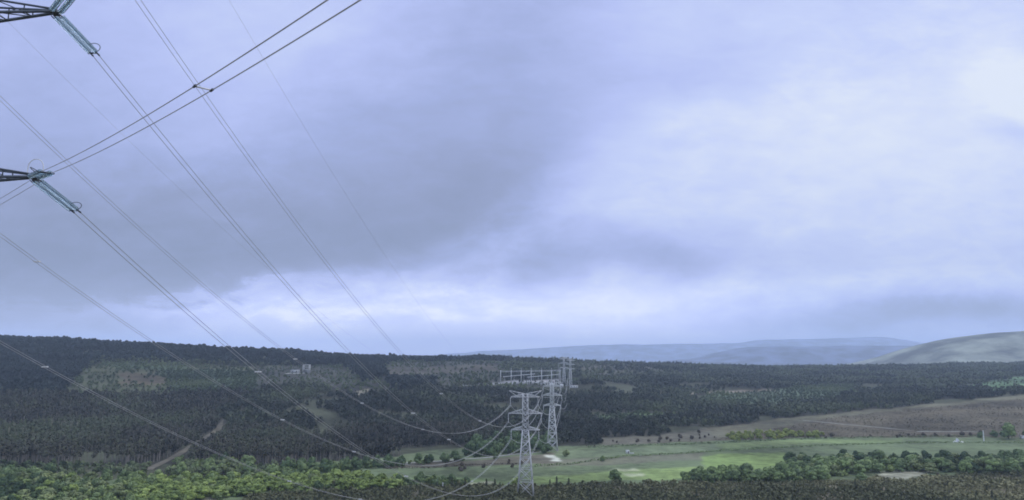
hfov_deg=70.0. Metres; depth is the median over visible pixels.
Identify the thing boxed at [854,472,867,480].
broadleaf tree
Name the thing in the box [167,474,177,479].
broadleaf tree
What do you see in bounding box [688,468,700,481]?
broadleaf tree
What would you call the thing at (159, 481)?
broadleaf tree
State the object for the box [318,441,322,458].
pine tree
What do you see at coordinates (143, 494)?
broadleaf tree
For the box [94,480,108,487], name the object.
broadleaf tree
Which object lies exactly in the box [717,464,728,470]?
broadleaf tree
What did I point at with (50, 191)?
insulator string
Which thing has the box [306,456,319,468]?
broadleaf tree
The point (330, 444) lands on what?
pine tree
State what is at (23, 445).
pine tree
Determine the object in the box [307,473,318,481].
broadleaf tree
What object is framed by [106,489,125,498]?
broadleaf tree
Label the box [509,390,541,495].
lattice pylon
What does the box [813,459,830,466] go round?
broadleaf tree
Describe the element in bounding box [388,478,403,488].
broadleaf tree
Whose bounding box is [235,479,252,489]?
broadleaf tree
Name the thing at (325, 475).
broadleaf tree
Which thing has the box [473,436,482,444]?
broadleaf tree
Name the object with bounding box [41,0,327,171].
power cable
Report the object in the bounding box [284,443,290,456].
pine tree
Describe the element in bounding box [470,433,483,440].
broadleaf tree
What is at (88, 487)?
broadleaf tree
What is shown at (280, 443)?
pine tree
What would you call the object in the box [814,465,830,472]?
broadleaf tree
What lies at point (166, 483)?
broadleaf tree
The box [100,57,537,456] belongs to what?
power cable
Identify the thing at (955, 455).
broadleaf tree
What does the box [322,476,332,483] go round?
broadleaf tree
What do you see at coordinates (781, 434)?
gorse bush
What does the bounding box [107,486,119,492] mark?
broadleaf tree
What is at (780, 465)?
broadleaf tree
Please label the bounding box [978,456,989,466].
broadleaf tree
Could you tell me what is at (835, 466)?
broadleaf tree
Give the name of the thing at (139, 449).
pine tree
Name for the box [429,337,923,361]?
hill
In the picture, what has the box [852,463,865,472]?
broadleaf tree
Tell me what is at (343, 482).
broadleaf tree
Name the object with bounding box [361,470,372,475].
broadleaf tree
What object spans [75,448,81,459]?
pine tree
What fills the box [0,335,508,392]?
evergreen wood
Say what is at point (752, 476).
broadleaf tree
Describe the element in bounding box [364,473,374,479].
broadleaf tree
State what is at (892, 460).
broadleaf tree
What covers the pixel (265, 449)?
pine tree
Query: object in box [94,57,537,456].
power cable
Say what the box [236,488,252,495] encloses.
broadleaf tree
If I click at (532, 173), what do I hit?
sky
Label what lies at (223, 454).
broadleaf tree
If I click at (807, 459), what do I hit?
broadleaf tree
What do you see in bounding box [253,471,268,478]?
broadleaf tree
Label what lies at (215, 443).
pine tree
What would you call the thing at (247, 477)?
broadleaf tree
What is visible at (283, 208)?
power cable
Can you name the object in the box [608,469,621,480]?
broadleaf tree
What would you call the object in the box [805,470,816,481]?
broadleaf tree
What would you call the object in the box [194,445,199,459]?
pine tree
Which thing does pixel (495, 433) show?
broadleaf tree
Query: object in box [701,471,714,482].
broadleaf tree
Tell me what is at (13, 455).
pine tree
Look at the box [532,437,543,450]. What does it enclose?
broadleaf tree
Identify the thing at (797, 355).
hill
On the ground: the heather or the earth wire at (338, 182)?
the heather
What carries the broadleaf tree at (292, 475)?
on the ground
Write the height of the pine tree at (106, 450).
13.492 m
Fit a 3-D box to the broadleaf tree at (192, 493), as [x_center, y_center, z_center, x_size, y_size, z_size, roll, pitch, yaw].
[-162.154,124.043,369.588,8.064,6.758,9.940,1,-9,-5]
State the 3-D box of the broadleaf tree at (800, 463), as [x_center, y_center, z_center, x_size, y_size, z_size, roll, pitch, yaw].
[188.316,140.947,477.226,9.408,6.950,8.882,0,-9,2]
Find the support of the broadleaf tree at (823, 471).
on the ground
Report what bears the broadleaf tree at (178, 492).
on the ground
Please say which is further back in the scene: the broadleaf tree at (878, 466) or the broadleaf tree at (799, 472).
the broadleaf tree at (878, 466)
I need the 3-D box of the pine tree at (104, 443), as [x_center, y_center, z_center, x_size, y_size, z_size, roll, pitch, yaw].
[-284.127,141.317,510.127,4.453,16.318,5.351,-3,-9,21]
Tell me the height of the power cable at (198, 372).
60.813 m
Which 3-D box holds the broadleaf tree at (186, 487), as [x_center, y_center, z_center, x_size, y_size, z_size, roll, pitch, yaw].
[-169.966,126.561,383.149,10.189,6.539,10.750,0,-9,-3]
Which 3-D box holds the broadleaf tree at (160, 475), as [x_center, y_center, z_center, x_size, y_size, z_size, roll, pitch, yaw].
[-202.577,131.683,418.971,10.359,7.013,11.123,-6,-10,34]
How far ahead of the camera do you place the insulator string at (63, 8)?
51.48 m
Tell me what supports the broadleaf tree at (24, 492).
on the ground
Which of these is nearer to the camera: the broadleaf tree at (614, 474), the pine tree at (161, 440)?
the broadleaf tree at (614, 474)
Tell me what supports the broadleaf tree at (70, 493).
on the ground
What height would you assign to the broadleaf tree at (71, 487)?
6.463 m
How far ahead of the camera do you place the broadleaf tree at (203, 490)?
372.88 m
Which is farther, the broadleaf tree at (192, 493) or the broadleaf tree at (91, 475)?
the broadleaf tree at (91, 475)
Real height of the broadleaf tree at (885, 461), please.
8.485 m
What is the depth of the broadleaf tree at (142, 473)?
428.73 m
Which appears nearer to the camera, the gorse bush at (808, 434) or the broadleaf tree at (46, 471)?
the broadleaf tree at (46, 471)
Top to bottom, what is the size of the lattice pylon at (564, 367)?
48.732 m
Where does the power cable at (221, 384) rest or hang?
attached to the insulator string
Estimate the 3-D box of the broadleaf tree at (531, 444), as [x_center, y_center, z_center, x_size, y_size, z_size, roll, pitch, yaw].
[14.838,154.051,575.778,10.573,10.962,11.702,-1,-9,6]
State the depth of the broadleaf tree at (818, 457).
483.74 m
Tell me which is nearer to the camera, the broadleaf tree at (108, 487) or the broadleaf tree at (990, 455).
the broadleaf tree at (108, 487)
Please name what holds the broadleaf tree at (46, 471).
on the ground
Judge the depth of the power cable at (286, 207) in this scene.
91.86 m
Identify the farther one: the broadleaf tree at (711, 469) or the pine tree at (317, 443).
the pine tree at (317, 443)
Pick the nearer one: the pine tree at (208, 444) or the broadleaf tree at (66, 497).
the broadleaf tree at (66, 497)
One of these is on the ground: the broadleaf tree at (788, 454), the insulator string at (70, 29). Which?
the broadleaf tree at (788, 454)
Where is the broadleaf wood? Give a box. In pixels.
[0,429,1023,499]
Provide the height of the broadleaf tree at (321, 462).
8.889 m
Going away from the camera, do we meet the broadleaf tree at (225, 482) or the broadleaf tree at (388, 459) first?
the broadleaf tree at (225, 482)
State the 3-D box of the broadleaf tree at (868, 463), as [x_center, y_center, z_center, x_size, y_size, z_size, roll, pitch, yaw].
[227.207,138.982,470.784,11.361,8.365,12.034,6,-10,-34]
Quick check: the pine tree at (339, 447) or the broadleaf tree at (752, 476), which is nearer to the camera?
the broadleaf tree at (752, 476)
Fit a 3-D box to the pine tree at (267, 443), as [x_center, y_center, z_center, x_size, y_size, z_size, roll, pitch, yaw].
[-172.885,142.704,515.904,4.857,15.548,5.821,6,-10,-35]
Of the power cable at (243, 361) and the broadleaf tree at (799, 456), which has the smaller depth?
the power cable at (243, 361)
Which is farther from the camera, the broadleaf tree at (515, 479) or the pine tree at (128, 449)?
the pine tree at (128, 449)
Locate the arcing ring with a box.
[27,159,43,172]
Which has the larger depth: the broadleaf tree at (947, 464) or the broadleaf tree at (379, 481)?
the broadleaf tree at (947, 464)
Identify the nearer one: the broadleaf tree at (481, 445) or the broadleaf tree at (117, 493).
the broadleaf tree at (117, 493)
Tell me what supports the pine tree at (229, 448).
on the ground
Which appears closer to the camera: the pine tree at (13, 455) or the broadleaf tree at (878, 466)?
the broadleaf tree at (878, 466)
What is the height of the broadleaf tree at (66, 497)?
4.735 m
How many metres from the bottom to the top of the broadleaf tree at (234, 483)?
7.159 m
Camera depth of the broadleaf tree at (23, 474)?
429.89 m
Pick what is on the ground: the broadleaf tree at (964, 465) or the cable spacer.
the broadleaf tree at (964, 465)
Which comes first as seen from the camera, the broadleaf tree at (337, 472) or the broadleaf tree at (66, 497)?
the broadleaf tree at (66, 497)
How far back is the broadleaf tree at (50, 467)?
449.36 m
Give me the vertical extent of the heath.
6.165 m
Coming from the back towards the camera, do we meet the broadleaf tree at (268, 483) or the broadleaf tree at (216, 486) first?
the broadleaf tree at (268, 483)
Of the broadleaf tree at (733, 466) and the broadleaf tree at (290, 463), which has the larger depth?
the broadleaf tree at (290, 463)
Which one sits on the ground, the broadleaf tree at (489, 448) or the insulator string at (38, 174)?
the broadleaf tree at (489, 448)
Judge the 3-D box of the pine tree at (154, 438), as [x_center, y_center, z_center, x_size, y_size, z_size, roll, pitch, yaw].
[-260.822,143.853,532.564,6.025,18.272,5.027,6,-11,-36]
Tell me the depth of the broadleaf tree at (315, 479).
411.70 m
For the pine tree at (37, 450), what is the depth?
507.73 m
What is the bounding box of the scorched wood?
[0,383,517,458]
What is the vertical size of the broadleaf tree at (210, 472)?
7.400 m
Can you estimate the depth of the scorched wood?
678.13 m
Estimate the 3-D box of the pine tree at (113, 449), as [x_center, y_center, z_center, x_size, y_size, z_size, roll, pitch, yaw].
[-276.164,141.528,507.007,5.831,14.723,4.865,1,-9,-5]
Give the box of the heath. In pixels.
[241,468,1023,499]
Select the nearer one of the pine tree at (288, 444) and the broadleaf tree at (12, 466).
the broadleaf tree at (12, 466)
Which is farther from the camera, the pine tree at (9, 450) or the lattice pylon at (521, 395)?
the pine tree at (9, 450)
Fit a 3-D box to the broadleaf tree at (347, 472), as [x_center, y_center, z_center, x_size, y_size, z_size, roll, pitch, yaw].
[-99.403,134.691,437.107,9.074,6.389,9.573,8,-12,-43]
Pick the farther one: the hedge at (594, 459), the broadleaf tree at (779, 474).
the hedge at (594, 459)
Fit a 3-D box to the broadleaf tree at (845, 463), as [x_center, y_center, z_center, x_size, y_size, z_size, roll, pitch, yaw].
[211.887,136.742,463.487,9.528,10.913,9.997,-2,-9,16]
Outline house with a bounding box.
[302,364,310,372]
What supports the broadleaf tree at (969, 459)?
on the ground
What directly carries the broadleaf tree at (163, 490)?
on the ground
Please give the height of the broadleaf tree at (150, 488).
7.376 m
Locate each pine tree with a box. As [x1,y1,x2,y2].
[0,444,6,458]
[5,441,12,460]
[10,447,17,459]
[18,443,27,462]
[24,443,32,460]
[29,440,36,461]
[34,444,40,462]
[68,445,74,460]
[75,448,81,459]
[85,443,92,461]
[91,447,97,461]
[101,441,107,460]
[103,446,109,462]
[110,444,117,461]
[124,443,130,461]
[135,445,140,462]
[149,441,153,460]
[150,435,157,458]
[151,444,158,461]
[156,437,164,459]
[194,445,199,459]
[205,441,211,457]
[212,436,219,452]
[219,443,226,453]
[227,446,232,456]
[263,447,269,463]
[265,441,270,461]
[268,446,274,458]
[278,436,283,456]
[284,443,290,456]
[304,438,310,460]
[314,440,319,461]
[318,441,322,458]
[321,442,326,451]
[327,438,332,459]
[327,443,333,459]
[338,442,342,459]
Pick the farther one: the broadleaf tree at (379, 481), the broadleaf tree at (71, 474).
the broadleaf tree at (71, 474)
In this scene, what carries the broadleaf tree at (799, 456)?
on the ground
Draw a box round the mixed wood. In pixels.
[0,355,1023,445]
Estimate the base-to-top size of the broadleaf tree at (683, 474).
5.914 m
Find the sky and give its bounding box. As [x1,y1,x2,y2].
[0,0,1023,355]
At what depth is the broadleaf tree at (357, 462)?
478.31 m
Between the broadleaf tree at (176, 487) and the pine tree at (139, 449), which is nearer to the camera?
the broadleaf tree at (176, 487)
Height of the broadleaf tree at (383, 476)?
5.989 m
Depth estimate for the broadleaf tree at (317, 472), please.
429.35 m
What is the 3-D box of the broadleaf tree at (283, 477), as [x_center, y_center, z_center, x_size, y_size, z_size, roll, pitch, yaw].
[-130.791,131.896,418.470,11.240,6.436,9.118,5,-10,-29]
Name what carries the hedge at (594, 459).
on the ground
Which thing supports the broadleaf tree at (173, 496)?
on the ground
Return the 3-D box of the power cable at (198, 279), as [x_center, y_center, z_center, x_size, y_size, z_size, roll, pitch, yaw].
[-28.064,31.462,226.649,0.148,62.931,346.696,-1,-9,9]
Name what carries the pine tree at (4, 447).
on the ground
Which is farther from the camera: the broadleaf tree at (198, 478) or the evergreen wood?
the evergreen wood
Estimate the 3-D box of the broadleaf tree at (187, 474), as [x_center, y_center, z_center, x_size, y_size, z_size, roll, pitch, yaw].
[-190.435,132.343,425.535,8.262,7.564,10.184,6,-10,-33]
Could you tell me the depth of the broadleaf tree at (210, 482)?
401.86 m
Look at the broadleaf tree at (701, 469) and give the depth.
435.28 m
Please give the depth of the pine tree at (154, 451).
513.54 m
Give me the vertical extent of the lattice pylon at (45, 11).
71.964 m
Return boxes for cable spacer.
[192,84,213,91]
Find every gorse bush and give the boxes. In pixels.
[777,432,784,437]
[805,431,812,437]
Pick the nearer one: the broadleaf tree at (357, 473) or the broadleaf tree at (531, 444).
the broadleaf tree at (357, 473)
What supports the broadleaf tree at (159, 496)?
on the ground
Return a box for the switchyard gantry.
[500,368,560,384]
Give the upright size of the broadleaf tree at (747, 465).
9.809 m
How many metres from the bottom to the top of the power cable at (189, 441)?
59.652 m
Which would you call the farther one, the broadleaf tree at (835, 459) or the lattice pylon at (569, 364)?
the lattice pylon at (569, 364)
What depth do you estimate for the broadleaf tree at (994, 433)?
690.84 m
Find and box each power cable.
[0,96,510,433]
[0,233,508,465]
[0,236,507,465]
[0,343,509,499]
[1,341,510,499]
[2,102,509,432]
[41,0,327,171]
[52,0,360,172]
[74,213,537,495]
[81,213,538,495]
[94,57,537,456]
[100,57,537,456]
[135,0,536,426]
[142,2,537,426]
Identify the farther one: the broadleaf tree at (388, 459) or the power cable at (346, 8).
the broadleaf tree at (388, 459)
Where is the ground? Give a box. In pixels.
[0,342,1023,499]
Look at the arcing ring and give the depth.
50.98 m
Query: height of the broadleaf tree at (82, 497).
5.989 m
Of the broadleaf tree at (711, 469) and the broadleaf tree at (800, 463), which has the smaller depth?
the broadleaf tree at (711, 469)
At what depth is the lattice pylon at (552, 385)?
587.00 m
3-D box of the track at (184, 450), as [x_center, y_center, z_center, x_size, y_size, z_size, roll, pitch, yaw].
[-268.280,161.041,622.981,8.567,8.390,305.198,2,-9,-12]
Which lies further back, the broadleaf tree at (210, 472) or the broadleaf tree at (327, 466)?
the broadleaf tree at (327, 466)
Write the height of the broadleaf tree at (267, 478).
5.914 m
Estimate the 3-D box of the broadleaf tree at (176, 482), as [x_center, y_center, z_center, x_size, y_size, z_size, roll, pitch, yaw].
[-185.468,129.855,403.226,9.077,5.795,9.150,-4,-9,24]
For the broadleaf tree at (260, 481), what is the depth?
402.49 m
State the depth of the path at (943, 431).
736.26 m
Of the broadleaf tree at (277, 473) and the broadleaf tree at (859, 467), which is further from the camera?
the broadleaf tree at (859, 467)
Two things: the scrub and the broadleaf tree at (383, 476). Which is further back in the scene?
the scrub
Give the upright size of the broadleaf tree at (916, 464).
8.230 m
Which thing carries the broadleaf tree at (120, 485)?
on the ground
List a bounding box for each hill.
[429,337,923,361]
[645,346,911,365]
[847,331,1023,364]
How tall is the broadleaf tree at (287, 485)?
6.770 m
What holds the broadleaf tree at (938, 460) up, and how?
on the ground
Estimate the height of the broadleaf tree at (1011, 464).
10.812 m
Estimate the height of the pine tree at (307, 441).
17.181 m
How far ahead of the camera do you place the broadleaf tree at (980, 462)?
464.91 m
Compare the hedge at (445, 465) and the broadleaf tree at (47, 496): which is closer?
the broadleaf tree at (47, 496)
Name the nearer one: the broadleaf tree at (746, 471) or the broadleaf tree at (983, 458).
the broadleaf tree at (746, 471)
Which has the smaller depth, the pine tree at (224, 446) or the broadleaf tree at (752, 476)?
the broadleaf tree at (752, 476)
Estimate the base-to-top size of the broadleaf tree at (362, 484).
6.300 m
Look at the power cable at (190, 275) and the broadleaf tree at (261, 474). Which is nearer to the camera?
the power cable at (190, 275)
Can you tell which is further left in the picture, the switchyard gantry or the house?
the house
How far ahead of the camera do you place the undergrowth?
423.86 m
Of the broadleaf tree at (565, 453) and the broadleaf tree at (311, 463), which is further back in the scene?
the broadleaf tree at (565, 453)
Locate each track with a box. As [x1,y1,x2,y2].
[147,420,223,469]
[411,450,555,462]
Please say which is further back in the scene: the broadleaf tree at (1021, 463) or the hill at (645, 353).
the hill at (645, 353)
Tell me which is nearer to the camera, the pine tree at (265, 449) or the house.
the pine tree at (265, 449)
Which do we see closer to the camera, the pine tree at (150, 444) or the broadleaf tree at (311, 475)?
the broadleaf tree at (311, 475)
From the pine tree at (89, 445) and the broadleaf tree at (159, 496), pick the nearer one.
the broadleaf tree at (159, 496)
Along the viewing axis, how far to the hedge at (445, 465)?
489.93 m
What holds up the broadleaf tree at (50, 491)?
on the ground
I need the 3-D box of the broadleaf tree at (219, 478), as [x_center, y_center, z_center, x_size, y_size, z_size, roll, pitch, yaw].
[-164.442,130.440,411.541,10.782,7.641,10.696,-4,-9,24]
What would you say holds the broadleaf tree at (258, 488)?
on the ground
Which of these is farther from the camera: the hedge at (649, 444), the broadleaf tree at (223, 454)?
the hedge at (649, 444)
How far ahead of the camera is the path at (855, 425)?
795.91 m
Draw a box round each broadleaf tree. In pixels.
[2,464,17,470]
[11,494,22,499]
[16,489,30,498]
[17,471,28,478]
[31,476,43,484]
[38,488,56,496]
[39,470,52,475]
[40,493,53,499]
[42,479,55,487]
[43,463,57,472]
[52,471,66,479]
[57,496,72,499]
[62,484,79,490]
[63,472,79,480]
[63,490,81,496]
[65,475,82,481]
[76,494,89,499]
[82,472,98,479]
[83,485,94,490]
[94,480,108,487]
[106,485,115,493]
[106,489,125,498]
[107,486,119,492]
[112,482,124,489]
[134,491,150,499]
[135,479,143,484]
[138,470,146,478]
[140,485,158,493]
[149,493,166,499]
[152,478,169,486]
[155,473,166,479]
[159,488,168,493]
[161,481,174,487]
[166,484,184,493]
[166,493,178,499]
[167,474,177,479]
[171,480,181,484]
[172,490,182,499]
[181,471,191,478]
[181,485,196,490]
[183,488,197,499]
[193,476,203,481]
[194,483,207,490]
[195,485,213,498]
[203,480,215,484]
[205,470,219,477]
[209,487,229,497]
[210,475,227,482]
[211,485,225,494]
[215,479,230,486]
[219,452,230,459]
[230,479,239,487]
[233,471,240,478]
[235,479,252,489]
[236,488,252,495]
[240,475,252,480]
[243,462,256,471]
[249,483,266,492]
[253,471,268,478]
[254,480,264,483]
[261,475,273,481]
[264,479,276,489]
[269,471,281,477]
[270,482,284,490]
[275,475,290,481]
[278,480,294,490]
[280,456,296,469]
[288,472,297,479]
[291,482,303,492]
[293,473,308,482]
[297,483,312,492]
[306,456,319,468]
[307,469,320,475]
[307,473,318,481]
[308,476,323,485]
[318,458,325,470]
[321,459,333,471]
[321,473,333,478]
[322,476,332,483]
[327,468,344,477]
[335,477,352,489]
[342,470,354,475]
[350,456,362,469]
[351,470,362,476]
[354,479,369,489]
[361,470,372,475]
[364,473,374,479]
[368,477,386,486]
[375,473,387,479]
[383,456,395,466]
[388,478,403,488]
[468,441,475,450]
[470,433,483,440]
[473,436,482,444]
[479,440,487,451]
[483,440,495,455]
[491,431,504,439]
[494,442,500,450]
[509,433,517,442]
[511,477,521,483]
[512,441,522,452]
[515,434,526,444]
[524,439,536,449]
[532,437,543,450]
[540,443,552,452]
[562,449,569,455]
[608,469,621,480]
[680,471,687,477]
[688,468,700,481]
[696,466,706,474]
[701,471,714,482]
[706,466,716,473]
[713,468,725,480]
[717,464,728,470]
[723,469,738,480]
[728,464,741,474]
[739,467,752,476]
[740,463,753,471]
[747,473,759,481]
[753,468,766,479]
[763,466,776,475]
[774,461,789,470]
[774,471,785,481]
[783,451,795,460]
[785,459,795,467]
[785,469,797,480]
[794,469,804,477]
[795,460,805,467]
[797,454,806,459]
[802,455,810,462]
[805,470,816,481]
[813,455,823,459]
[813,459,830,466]
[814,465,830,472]
[817,466,830,480]
[828,456,839,464]
[830,464,843,474]
[839,457,853,472]
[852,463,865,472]
[853,452,865,461]
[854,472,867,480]
[855,459,873,469]
[870,449,885,459]
[872,463,884,471]
[879,458,889,466]
[889,457,896,464]
[894,458,910,467]
[903,454,919,462]
[908,459,923,470]
[920,458,935,463]
[920,462,938,472]
[934,457,945,468]
[940,459,954,470]
[950,453,959,461]
[958,460,973,472]
[960,456,973,462]
[972,458,986,470]
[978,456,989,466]
[984,458,1004,473]
[985,453,998,458]
[989,430,998,436]
[999,422,1016,438]
[1003,458,1021,472]
[1013,449,1023,455]
[1017,459,1023,467]
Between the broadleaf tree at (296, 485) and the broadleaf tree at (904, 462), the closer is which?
the broadleaf tree at (296, 485)
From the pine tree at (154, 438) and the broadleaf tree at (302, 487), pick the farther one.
the pine tree at (154, 438)
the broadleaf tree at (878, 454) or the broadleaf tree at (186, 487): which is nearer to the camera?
the broadleaf tree at (186, 487)
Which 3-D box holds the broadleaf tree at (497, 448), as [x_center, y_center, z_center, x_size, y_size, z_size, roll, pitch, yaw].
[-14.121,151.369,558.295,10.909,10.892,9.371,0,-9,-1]
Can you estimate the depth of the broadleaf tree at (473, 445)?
566.17 m
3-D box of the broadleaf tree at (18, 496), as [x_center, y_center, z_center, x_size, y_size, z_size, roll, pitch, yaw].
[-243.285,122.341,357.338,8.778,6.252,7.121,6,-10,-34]
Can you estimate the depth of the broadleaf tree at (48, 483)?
397.77 m
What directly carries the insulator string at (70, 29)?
hanging from the lattice pylon at (45, 11)
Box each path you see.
[803,420,911,430]
[917,431,970,431]
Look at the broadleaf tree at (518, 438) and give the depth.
597.27 m
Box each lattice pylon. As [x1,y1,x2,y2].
[0,0,58,181]
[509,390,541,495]
[542,382,561,450]
[560,357,567,385]
[566,358,574,384]
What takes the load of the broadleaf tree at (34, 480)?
on the ground
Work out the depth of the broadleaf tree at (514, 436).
607.45 m
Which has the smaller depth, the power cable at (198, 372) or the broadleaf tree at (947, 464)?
the power cable at (198, 372)
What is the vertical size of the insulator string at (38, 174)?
0.853 m
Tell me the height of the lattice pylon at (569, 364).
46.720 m
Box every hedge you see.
[384,462,517,468]
[534,441,1023,466]
[588,435,976,447]
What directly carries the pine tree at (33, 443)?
on the ground
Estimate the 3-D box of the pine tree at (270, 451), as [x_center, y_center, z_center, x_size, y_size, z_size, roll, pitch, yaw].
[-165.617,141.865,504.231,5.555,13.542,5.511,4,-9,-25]
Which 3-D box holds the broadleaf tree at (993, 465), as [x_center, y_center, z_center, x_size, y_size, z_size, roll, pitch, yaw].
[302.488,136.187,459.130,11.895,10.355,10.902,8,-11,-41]
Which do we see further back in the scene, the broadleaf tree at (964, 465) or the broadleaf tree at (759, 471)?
the broadleaf tree at (964, 465)
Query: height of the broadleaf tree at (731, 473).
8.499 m
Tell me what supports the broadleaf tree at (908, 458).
on the ground
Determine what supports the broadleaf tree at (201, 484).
on the ground
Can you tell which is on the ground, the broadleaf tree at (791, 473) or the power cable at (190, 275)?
the broadleaf tree at (791, 473)
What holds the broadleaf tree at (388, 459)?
on the ground
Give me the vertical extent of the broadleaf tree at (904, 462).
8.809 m
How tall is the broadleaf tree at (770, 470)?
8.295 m
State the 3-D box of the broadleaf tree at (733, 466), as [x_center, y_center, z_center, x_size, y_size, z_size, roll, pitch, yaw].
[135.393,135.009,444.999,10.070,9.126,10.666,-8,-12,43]
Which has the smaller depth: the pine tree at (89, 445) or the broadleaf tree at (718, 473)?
the broadleaf tree at (718, 473)
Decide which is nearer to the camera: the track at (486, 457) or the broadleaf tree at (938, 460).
the broadleaf tree at (938, 460)
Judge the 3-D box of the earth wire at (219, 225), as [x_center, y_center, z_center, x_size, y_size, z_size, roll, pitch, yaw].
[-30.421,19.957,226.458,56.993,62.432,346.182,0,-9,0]
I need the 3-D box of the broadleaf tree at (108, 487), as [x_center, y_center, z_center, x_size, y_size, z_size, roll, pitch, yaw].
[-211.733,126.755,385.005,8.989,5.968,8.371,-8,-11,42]
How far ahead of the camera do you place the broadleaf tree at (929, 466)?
464.42 m
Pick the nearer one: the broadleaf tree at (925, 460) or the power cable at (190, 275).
the power cable at (190, 275)
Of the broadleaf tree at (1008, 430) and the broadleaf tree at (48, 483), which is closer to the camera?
the broadleaf tree at (48, 483)
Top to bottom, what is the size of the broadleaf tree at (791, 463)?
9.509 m
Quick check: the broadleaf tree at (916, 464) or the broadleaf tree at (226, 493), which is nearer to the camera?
the broadleaf tree at (226, 493)
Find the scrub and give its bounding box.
[0,359,1023,474]
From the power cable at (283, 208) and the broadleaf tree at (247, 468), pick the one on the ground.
the broadleaf tree at (247, 468)
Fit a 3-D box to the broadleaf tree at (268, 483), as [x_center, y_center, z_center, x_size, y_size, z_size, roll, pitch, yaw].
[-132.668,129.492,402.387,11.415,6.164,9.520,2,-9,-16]
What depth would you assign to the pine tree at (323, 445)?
524.58 m
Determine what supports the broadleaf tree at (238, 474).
on the ground
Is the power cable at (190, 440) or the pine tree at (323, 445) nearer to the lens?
the power cable at (190, 440)
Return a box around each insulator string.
[27,167,54,179]
[29,179,81,212]
[49,0,74,13]
[51,13,100,56]
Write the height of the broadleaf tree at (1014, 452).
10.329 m
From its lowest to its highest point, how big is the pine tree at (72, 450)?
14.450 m
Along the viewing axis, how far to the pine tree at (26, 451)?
505.61 m
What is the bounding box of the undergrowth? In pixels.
[0,440,1021,499]
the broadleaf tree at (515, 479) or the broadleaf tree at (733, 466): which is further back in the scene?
the broadleaf tree at (733, 466)
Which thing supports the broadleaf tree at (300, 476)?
on the ground
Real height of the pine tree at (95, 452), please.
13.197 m
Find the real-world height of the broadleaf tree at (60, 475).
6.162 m
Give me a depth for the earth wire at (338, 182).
102.00 m
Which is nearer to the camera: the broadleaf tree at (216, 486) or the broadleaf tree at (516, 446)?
the broadleaf tree at (216, 486)
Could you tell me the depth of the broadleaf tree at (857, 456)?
493.09 m
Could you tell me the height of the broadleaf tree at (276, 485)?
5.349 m
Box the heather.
[586,399,1023,446]
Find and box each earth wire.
[76,89,491,396]
[229,0,535,397]
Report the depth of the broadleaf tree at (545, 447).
563.70 m
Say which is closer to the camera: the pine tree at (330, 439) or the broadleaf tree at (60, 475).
the broadleaf tree at (60, 475)
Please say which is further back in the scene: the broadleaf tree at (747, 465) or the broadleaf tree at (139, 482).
the broadleaf tree at (747, 465)
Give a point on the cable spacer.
(193, 86)
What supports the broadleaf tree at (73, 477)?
on the ground
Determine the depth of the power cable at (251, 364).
78.17 m

